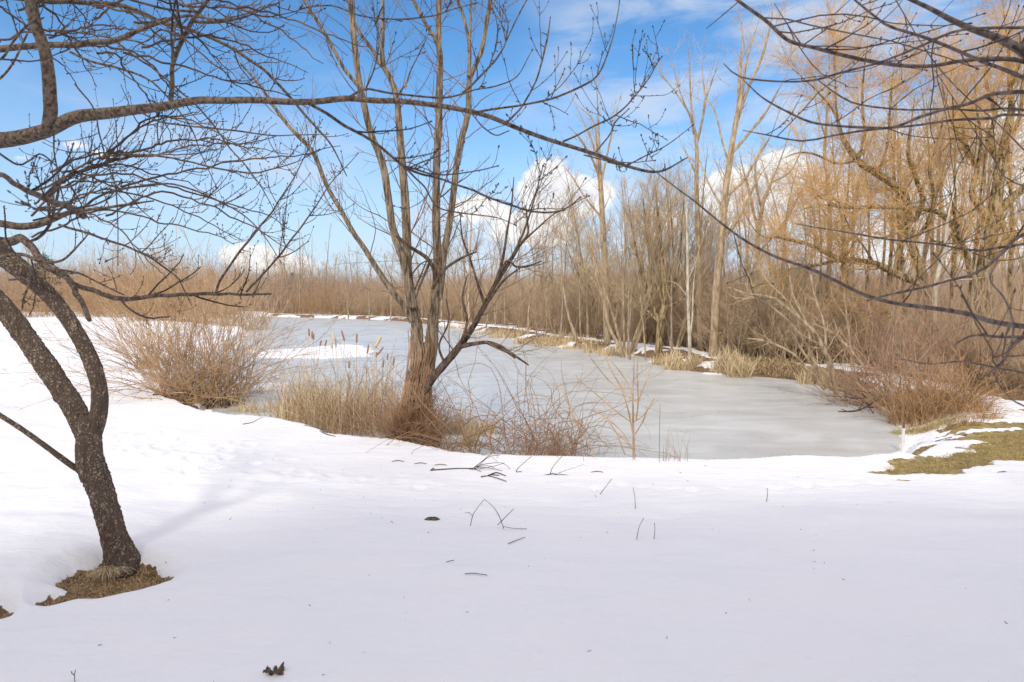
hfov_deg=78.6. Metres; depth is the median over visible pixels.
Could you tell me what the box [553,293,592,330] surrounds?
bare shrub
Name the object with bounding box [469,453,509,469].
fallen branch
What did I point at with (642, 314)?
bare tree
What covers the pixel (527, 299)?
bare shrub
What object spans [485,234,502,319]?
bare tree
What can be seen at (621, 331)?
bare tree
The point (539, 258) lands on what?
bare tree
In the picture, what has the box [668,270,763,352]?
bare shrub
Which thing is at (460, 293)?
bare tree
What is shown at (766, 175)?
bare tree
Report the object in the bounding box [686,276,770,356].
bare shrub
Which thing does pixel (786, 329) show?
bare shrub
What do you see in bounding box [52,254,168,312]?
willow shrub
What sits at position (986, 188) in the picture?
bare tree
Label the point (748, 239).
bare tree
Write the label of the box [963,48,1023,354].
bare tree
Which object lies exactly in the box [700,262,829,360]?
bare shrub
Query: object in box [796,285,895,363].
bare shrub
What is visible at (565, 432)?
bramble
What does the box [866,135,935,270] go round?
bare tree
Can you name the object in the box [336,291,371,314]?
bare shrub
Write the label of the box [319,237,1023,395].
thicket
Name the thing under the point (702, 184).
bare tree
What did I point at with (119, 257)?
bare tree
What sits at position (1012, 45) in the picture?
bare tree
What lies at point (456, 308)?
bare shrub
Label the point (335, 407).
reed clump
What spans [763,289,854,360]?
bare shrub
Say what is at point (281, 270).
bare tree
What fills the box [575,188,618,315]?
bare tree
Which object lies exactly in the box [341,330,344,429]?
cattail
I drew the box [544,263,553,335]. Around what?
bare tree
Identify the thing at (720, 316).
bare shrub
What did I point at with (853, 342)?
bare shrub
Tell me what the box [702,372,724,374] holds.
snow patch
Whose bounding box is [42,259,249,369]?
willow shrub
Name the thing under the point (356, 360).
cattail
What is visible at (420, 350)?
bare tree
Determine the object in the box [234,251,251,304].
bare tree
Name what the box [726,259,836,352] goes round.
bare shrub
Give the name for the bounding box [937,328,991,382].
bare shrub
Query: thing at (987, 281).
bare tree
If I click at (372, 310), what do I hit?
bare shrub
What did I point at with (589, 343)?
reed clump
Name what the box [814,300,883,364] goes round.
bare shrub
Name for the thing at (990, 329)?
bare shrub
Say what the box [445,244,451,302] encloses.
bare tree
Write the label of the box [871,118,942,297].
bare tree
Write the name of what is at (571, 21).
sky
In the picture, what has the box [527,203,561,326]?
bare tree
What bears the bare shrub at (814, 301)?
on the ground at (252, 541)
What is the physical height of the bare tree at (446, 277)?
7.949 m
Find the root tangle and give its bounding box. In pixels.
[153,388,246,408]
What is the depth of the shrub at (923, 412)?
10.75 m
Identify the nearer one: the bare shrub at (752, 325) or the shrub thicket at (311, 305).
the bare shrub at (752, 325)
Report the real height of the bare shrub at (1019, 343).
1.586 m
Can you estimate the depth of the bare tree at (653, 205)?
35.24 m
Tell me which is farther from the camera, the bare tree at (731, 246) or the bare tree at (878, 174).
the bare tree at (731, 246)
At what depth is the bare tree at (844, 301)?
17.75 m
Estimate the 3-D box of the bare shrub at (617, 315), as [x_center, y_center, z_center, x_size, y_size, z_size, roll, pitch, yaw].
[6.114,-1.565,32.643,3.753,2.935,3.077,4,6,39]
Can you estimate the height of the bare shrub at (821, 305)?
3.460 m
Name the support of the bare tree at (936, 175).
on the ground at (252, 541)
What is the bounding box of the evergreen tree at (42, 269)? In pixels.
[23,252,66,313]
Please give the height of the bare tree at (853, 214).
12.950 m
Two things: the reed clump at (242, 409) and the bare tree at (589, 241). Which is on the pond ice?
the reed clump at (242, 409)
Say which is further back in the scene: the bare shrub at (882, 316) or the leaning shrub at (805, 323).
the bare shrub at (882, 316)
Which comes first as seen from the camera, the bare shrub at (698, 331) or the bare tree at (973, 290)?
the bare tree at (973, 290)
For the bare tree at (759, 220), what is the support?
on the ground at (252, 541)
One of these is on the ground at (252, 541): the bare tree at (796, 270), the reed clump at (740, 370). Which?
the bare tree at (796, 270)
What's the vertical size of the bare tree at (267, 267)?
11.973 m
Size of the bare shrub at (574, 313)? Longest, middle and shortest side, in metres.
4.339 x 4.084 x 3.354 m
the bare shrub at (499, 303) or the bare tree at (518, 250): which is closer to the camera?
the bare shrub at (499, 303)
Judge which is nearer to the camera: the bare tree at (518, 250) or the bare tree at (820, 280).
the bare tree at (820, 280)
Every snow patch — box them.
[248,344,375,358]
[254,382,289,389]
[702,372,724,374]
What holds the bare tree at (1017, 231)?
on the ground at (252, 541)
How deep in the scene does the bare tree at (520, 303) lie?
36.94 m
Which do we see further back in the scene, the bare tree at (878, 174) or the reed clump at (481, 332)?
the reed clump at (481, 332)
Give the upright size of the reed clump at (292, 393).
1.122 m
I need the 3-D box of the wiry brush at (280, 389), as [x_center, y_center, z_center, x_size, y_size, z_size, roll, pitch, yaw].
[-4.170,0.691,11.514,2.023,1.507,2.116,2,4,22]
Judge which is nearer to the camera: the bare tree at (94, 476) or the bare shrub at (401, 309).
the bare tree at (94, 476)
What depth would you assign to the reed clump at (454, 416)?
10.31 m
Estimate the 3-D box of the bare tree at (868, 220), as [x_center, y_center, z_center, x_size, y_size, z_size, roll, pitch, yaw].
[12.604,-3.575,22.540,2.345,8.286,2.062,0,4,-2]
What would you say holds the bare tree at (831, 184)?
on the ground at (252, 541)
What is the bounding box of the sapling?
[557,350,665,458]
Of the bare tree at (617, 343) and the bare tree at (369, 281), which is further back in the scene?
the bare tree at (369, 281)
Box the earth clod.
[424,517,439,520]
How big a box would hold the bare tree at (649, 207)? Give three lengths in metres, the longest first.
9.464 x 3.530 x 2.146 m
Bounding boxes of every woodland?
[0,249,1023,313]
[506,228,1022,335]
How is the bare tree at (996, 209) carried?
on the ground at (252, 541)
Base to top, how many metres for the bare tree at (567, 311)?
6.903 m
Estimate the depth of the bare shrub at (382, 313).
68.42 m
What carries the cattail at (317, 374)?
on the ground at (252, 541)
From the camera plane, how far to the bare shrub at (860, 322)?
20.13 m
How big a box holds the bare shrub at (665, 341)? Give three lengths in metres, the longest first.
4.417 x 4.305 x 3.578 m
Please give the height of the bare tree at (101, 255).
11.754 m
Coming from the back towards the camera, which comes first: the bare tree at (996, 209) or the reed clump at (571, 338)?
the reed clump at (571, 338)
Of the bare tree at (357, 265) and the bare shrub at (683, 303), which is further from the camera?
the bare tree at (357, 265)
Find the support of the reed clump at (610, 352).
on the pond ice
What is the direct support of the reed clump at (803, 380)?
on the pond ice
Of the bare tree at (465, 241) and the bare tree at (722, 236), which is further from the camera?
the bare tree at (465, 241)
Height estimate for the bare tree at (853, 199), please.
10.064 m
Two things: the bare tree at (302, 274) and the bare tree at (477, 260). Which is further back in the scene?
the bare tree at (302, 274)
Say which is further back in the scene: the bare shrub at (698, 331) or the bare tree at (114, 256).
the bare tree at (114, 256)
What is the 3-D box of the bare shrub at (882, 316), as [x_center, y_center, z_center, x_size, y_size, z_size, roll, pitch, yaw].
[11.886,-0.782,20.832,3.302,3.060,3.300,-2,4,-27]
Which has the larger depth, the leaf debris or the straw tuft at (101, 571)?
the straw tuft at (101, 571)
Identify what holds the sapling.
on the ground at (252, 541)
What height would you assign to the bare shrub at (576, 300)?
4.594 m
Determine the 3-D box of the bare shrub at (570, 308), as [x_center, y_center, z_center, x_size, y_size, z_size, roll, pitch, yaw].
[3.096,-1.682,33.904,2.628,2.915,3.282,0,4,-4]
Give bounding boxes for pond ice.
[157,316,911,459]
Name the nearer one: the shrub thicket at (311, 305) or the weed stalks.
the weed stalks
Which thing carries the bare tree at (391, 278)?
on the ground at (252, 541)
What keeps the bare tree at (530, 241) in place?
on the ground at (252, 541)
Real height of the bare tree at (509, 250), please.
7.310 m
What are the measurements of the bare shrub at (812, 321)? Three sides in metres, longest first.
4.978 x 4.204 x 3.464 m
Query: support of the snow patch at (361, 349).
on the pond ice
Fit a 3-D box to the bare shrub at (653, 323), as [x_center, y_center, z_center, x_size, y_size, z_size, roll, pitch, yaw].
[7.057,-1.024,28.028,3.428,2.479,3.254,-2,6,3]
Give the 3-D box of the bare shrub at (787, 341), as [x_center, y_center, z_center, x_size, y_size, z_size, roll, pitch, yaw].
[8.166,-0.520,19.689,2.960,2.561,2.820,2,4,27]
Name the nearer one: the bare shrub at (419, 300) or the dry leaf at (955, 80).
the dry leaf at (955, 80)
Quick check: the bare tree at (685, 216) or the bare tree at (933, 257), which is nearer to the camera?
the bare tree at (933, 257)
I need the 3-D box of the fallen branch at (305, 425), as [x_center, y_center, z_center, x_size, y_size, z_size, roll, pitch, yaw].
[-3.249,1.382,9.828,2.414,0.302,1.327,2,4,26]
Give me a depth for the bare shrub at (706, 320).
22.62 m
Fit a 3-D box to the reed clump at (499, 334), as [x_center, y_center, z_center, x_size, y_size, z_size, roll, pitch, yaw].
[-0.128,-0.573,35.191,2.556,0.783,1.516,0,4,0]
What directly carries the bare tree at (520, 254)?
on the ground at (252, 541)
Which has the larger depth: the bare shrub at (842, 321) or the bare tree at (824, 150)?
the bare tree at (824, 150)
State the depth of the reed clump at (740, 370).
17.47 m
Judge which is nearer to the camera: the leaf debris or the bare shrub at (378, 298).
the leaf debris
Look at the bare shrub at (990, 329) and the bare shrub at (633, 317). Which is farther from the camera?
the bare shrub at (633, 317)
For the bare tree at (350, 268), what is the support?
on the ground at (252, 541)
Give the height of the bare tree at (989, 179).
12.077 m
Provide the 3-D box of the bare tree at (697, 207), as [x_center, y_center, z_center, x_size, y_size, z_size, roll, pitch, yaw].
[6.817,-5.541,23.691,3.342,12.345,1.693,1,4,18]
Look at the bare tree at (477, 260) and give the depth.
55.80 m
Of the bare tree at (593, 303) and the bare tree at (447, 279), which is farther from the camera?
the bare tree at (447, 279)
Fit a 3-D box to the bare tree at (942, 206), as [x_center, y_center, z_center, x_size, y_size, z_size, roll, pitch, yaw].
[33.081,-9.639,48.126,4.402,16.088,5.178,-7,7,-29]
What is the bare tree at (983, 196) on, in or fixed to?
on the ground at (252, 541)
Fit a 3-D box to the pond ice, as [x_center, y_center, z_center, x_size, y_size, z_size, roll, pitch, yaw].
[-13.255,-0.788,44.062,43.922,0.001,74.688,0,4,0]
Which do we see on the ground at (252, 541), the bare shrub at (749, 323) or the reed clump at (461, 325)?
the bare shrub at (749, 323)
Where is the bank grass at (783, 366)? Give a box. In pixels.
[716,355,889,402]
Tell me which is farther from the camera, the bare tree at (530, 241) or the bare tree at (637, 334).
the bare tree at (530, 241)
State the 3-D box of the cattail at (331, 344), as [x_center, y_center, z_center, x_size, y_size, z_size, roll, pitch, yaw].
[-3.253,0.677,11.474,0.148,1.494,0.058,-4,5,-43]
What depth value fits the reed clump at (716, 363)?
18.42 m
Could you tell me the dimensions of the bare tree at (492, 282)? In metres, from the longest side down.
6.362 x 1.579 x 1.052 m
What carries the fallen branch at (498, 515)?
on the ground at (252, 541)
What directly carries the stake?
on the ground at (252, 541)
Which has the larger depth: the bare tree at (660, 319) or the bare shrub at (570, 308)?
the bare shrub at (570, 308)
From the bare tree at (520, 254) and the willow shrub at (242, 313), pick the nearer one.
the willow shrub at (242, 313)
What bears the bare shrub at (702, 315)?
on the ground at (252, 541)
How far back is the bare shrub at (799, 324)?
19.50 m
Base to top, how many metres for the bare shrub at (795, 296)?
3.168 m
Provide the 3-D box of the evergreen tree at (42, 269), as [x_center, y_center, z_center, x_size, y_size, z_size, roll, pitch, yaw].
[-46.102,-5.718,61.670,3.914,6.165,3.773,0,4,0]
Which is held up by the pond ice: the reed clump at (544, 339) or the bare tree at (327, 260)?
the reed clump at (544, 339)
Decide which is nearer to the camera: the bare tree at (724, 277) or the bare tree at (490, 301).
the bare tree at (724, 277)
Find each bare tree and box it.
[0,0,693,578]
[11,231,39,262]
[86,241,109,273]
[103,242,125,270]
[108,243,127,268]
[196,0,603,447]
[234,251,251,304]
[261,226,275,311]
[276,234,291,312]
[280,243,292,310]
[287,219,312,313]
[293,240,305,312]
[300,231,319,312]
[303,233,316,290]
[318,222,331,312]
[324,248,344,312]
[333,252,354,318]
[344,248,362,290]
[345,241,355,312]
[360,244,384,320]
[382,247,399,321]
[411,241,423,321]
[431,233,459,321]
[445,228,473,295]
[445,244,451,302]
[452,222,486,313]
[454,257,463,321]
[454,258,471,294]
[455,181,483,338]
[463,222,488,316]
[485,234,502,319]
[485,242,500,323]
[485,252,500,328]
[487,220,515,325]
[495,226,519,325]
[504,215,538,294]
[511,236,535,321]
[512,210,548,288]
[518,271,524,328]
[521,214,558,334]
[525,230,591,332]
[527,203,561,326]
[529,259,538,334]
[533,197,578,345]
[537,236,572,335]
[541,214,564,297]
[542,193,644,337]
[543,189,657,339]
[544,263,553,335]
[547,161,598,337]
[552,190,592,335]
[556,66,620,344]
[558,219,624,357]
[561,164,707,353]
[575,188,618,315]
[575,242,585,336]
[580,215,600,280]
[596,146,713,353]
[603,175,650,341]
[611,173,740,346]
[611,182,730,343]
[614,151,682,308]
[614,232,636,359]
[630,188,754,339]
[630,243,651,360]
[634,173,675,291]
[639,152,699,284]
[645,0,1023,406]
[649,28,737,349]
[658,168,716,335]
[663,185,691,254]
[663,225,682,355]
[665,160,704,358]
[675,1,793,356]
[676,144,725,262]
[678,225,771,307]
[702,165,749,282]
[703,211,741,350]
[706,181,754,282]
[715,155,762,283]
[717,0,1008,360]
[721,114,812,304]
[726,223,823,307]
[732,187,774,291]
[733,220,753,314]
[736,175,787,281]
[738,150,816,283]
[759,158,816,288]
[760,225,838,316]
[760,230,783,358]
[775,172,818,294]
[793,150,842,298]
[794,1,866,300]
[794,173,824,285]
[794,223,825,304]
[810,86,865,300]
[814,79,891,300]
[823,232,861,366]
[826,137,884,304]
[831,152,878,299]
[837,132,892,316]
[855,56,929,353]
[858,128,923,320]
[863,70,926,330]
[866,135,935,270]
[870,71,929,339]
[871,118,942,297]
[876,217,920,368]
[878,0,1023,355]
[878,88,968,268]
[888,67,988,341]
[897,88,1006,339]
[907,161,1013,366]
[915,118,973,302]
[921,57,990,332]
[936,101,1023,334]
[941,93,998,336]
[952,78,1017,334]
[956,120,1023,269]
[958,67,1023,229]
[960,210,997,360]
[961,202,1002,381]
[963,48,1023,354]
[971,112,1023,329]
[990,107,1023,333]
[1001,176,1023,370]
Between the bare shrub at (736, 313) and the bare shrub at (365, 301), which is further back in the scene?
the bare shrub at (365, 301)
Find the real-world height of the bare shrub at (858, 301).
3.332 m
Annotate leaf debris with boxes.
[263,662,284,675]
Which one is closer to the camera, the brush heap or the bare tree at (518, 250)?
the brush heap
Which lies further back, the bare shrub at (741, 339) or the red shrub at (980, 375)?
the bare shrub at (741, 339)
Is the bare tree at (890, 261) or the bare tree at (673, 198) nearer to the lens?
the bare tree at (890, 261)
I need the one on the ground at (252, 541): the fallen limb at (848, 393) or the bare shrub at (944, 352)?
the bare shrub at (944, 352)
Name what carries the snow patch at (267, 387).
on the pond ice
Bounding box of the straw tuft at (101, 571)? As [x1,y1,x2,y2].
[81,559,139,581]
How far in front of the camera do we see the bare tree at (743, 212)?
32.27 m
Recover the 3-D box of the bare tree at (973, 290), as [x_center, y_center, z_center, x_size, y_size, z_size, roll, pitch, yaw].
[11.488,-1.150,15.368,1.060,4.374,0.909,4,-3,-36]
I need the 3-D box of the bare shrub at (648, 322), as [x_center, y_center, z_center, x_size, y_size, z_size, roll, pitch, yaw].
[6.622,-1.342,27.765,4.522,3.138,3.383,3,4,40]
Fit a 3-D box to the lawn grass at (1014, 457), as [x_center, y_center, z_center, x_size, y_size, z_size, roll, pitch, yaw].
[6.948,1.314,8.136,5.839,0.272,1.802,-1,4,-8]
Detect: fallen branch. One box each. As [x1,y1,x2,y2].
[244,417,332,435]
[430,467,501,471]
[467,499,523,528]
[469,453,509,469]
[481,472,506,481]
[546,454,583,474]
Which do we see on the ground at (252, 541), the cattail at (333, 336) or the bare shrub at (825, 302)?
the bare shrub at (825, 302)
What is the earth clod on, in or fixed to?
on the ground at (252, 541)
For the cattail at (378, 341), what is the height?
1.656 m
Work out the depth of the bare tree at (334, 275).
73.36 m
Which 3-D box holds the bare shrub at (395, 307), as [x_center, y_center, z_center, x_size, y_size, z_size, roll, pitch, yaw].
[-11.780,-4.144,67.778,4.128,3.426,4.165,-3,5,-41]
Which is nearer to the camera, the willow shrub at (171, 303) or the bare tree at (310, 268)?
the willow shrub at (171, 303)
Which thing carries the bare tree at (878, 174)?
on the ground at (252, 541)
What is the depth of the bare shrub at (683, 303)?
26.15 m
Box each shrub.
[1,222,380,415]
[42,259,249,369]
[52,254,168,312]
[72,238,262,323]
[154,264,297,330]
[205,351,288,396]
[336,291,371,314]
[349,283,383,315]
[354,289,373,315]
[362,282,389,314]
[362,292,402,315]
[381,296,403,316]
[382,279,406,316]
[397,276,429,315]
[418,284,452,318]
[428,286,478,321]
[439,278,470,321]
[471,275,518,324]
[492,267,548,327]
[508,271,553,327]
[524,418,585,455]
[535,292,569,331]
[542,267,601,329]
[544,283,601,334]
[547,291,589,335]
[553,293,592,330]
[589,296,635,336]
[602,283,695,342]
[610,293,657,342]
[626,276,694,346]
[636,296,706,342]
[656,271,730,345]
[663,262,828,352]
[667,273,762,350]
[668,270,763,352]
[676,275,761,349]
[677,273,766,353]
[677,284,730,347]
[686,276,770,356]
[689,268,778,357]
[697,274,786,357]
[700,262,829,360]
[708,271,798,355]
[715,270,900,363]
[720,283,787,358]
[721,284,788,355]
[723,239,868,394]
[725,275,858,362]
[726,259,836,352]
[727,283,819,359]
[730,274,861,361]
[740,270,865,355]
[752,272,859,356]
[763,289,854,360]
[766,266,852,353]
[769,281,852,363]
[775,270,863,360]
[779,314,1023,415]
[789,337,924,405]
[795,261,1023,388]
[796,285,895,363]
[801,271,840,357]
[805,262,898,361]
[807,279,884,358]
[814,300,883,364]
[815,277,892,361]
[822,301,909,360]
[832,279,939,360]
[845,346,1023,427]
[871,297,967,372]
[899,312,1014,375]
[909,328,969,374]
[920,317,1000,372]
[926,299,1023,388]
[937,313,1021,386]
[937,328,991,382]
[948,307,1018,354]
[948,317,1015,379]
[963,347,1015,401]
[972,328,1023,391]
[975,330,1023,392]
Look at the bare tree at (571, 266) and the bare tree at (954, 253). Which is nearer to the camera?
the bare tree at (954, 253)
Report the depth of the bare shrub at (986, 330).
16.18 m
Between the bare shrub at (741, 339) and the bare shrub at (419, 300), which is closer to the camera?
the bare shrub at (741, 339)
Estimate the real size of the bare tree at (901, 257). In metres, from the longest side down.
10.585 x 2.455 x 2.325 m
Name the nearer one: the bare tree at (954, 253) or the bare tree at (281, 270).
the bare tree at (954, 253)
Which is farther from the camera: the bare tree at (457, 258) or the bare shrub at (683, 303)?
the bare tree at (457, 258)
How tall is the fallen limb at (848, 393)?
1.288 m
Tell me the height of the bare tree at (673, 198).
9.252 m
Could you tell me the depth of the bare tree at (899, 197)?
30.18 m
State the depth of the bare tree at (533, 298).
32.52 m
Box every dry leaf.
[935,112,955,159]
[953,74,957,89]
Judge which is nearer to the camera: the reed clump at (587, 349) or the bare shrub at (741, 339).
the bare shrub at (741, 339)
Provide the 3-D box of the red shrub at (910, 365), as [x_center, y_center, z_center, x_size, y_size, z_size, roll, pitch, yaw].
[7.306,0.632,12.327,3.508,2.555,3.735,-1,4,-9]
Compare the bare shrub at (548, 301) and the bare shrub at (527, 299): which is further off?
the bare shrub at (527, 299)
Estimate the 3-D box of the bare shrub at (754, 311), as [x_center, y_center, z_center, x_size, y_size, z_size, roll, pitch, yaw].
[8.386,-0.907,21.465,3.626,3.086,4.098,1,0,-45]
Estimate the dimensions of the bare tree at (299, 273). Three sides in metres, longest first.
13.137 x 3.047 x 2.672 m
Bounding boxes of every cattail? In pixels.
[304,328,309,423]
[311,331,312,400]
[314,339,321,418]
[330,338,337,406]
[331,333,340,431]
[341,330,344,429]
[356,334,357,400]
[373,336,381,433]
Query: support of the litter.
on the ground at (252, 541)
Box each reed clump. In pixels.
[217,391,276,412]
[252,336,400,425]
[253,337,406,434]
[264,361,339,418]
[434,390,474,434]
[442,321,471,328]
[447,413,499,435]
[454,426,492,446]
[476,322,510,333]
[489,326,530,337]
[512,330,571,343]
[532,332,586,346]
[560,335,603,348]
[582,343,617,352]
[597,346,633,355]
[649,346,682,365]
[657,345,711,370]
[700,342,745,372]
[716,351,760,377]
[791,367,829,384]
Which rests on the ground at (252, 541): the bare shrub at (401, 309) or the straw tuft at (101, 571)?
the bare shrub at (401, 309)
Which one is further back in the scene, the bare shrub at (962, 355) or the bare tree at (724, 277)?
the bare tree at (724, 277)
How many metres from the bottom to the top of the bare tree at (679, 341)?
7.631 m
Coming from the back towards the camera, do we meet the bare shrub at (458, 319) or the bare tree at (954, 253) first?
the bare shrub at (458, 319)
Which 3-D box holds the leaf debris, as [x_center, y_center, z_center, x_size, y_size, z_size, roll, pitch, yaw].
[-0.989,1.371,2.602,0.088,0.050,0.083,-3,5,-33]
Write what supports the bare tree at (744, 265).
on the ground at (252, 541)
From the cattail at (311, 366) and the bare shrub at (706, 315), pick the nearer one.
the cattail at (311, 366)
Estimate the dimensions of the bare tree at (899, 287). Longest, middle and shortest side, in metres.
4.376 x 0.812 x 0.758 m
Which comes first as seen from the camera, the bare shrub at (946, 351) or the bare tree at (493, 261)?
the bare shrub at (946, 351)
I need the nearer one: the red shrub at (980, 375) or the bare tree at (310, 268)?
the red shrub at (980, 375)
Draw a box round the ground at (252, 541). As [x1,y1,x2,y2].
[0,311,1023,681]
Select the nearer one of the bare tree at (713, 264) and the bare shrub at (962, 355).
the bare shrub at (962, 355)
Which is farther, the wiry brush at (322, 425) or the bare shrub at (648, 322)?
the bare shrub at (648, 322)
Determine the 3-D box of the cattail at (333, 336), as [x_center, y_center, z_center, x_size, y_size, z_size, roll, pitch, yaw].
[-2.783,0.680,9.875,0.121,1.704,0.052,-1,4,-9]
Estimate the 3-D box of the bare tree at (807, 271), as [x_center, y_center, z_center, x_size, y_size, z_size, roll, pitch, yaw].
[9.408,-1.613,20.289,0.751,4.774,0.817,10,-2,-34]
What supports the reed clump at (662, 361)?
on the pond ice
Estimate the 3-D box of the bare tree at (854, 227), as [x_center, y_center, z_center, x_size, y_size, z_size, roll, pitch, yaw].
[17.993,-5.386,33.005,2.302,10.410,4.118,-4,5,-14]
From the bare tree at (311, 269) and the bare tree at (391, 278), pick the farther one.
the bare tree at (311, 269)
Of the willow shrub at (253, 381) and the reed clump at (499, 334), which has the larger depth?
the reed clump at (499, 334)
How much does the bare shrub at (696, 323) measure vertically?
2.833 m
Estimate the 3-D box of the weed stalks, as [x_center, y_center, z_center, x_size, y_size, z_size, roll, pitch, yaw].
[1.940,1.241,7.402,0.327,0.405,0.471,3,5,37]
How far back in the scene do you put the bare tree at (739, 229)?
35.67 m
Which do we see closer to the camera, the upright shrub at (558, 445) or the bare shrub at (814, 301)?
the upright shrub at (558, 445)
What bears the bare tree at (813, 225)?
on the ground at (252, 541)
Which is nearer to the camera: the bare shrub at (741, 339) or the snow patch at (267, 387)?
the snow patch at (267, 387)
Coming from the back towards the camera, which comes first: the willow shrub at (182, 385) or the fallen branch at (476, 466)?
the willow shrub at (182, 385)
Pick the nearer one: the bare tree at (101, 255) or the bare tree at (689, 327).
the bare tree at (689, 327)
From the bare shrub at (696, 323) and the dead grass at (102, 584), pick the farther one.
the bare shrub at (696, 323)
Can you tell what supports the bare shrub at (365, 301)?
on the ground at (252, 541)
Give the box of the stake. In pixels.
[901,422,904,451]
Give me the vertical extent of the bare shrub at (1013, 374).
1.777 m
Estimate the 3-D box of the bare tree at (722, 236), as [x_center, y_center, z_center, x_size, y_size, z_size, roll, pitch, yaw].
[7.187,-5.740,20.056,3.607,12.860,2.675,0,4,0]
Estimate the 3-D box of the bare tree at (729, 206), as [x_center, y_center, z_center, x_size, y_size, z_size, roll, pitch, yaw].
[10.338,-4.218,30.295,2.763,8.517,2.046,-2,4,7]
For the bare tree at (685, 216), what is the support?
on the ground at (252, 541)
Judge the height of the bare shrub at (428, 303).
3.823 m
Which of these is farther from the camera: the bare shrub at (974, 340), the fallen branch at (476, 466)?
the bare shrub at (974, 340)
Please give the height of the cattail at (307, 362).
1.767 m
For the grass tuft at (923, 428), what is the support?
on the ground at (252, 541)
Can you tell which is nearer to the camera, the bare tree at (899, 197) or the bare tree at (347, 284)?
the bare tree at (899, 197)
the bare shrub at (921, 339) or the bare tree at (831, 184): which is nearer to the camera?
the bare shrub at (921, 339)
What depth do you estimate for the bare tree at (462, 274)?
65.95 m
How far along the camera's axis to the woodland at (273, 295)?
87.47 m
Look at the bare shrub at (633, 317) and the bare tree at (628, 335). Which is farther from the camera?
the bare shrub at (633, 317)
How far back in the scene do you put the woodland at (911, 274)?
41.83 m
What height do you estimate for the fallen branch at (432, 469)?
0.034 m
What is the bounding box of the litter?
[4,433,1007,674]
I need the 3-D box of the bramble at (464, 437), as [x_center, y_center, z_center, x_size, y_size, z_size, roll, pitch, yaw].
[0.095,1.050,8.987,5.379,3.699,4.222,0,4,0]
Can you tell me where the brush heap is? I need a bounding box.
[833,373,933,406]
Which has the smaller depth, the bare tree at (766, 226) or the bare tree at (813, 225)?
the bare tree at (766, 226)
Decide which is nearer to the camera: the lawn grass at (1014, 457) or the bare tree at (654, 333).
the lawn grass at (1014, 457)
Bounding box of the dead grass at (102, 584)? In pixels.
[0,565,168,618]
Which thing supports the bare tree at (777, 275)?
on the ground at (252, 541)
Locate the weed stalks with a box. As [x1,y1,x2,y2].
[662,429,689,461]
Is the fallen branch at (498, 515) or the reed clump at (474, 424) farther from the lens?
the reed clump at (474, 424)
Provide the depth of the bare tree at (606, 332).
26.60 m
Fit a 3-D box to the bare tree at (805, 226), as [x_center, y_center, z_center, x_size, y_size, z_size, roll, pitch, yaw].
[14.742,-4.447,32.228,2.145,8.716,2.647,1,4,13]
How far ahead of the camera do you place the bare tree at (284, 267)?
88.68 m
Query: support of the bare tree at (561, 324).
on the ground at (252, 541)
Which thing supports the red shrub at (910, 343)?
on the ground at (252, 541)
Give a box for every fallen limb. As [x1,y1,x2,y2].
[799,358,897,406]
[827,389,896,415]
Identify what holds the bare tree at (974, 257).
on the ground at (252, 541)
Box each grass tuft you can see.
[889,412,964,435]
[901,401,1012,433]
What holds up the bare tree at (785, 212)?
on the ground at (252, 541)
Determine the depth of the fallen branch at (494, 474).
6.57 m
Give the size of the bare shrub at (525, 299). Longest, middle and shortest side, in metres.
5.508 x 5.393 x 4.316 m
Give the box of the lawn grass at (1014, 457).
[884,431,1023,473]
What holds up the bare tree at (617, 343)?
on the ground at (252, 541)
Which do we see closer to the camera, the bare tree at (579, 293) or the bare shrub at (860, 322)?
the bare shrub at (860, 322)
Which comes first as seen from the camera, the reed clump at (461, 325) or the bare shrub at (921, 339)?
the bare shrub at (921, 339)
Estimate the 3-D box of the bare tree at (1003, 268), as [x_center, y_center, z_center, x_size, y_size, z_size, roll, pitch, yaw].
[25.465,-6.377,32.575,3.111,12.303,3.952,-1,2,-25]
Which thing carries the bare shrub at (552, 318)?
on the ground at (252, 541)
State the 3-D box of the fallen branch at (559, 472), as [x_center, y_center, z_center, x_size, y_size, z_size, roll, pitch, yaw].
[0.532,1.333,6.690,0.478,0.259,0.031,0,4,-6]
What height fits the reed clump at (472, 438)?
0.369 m
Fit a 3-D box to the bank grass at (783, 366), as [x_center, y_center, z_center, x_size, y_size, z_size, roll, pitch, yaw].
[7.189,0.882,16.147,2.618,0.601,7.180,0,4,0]
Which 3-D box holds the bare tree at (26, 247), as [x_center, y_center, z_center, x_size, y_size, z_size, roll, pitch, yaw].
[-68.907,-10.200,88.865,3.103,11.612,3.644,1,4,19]
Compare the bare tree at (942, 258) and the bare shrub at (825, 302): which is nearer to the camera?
the bare tree at (942, 258)
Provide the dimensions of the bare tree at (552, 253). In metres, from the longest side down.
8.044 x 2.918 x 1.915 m
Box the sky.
[0,0,1023,288]
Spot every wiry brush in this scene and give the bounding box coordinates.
[205,342,354,419]
[246,344,394,430]
[275,346,456,437]
[298,340,400,436]
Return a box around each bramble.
[346,288,675,461]
[404,352,652,456]
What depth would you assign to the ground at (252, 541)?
4.02 m
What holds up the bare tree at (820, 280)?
on the ground at (252, 541)
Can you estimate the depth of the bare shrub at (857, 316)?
20.65 m
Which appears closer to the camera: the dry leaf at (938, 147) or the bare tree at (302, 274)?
the dry leaf at (938, 147)
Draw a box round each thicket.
[0,250,362,318]
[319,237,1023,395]

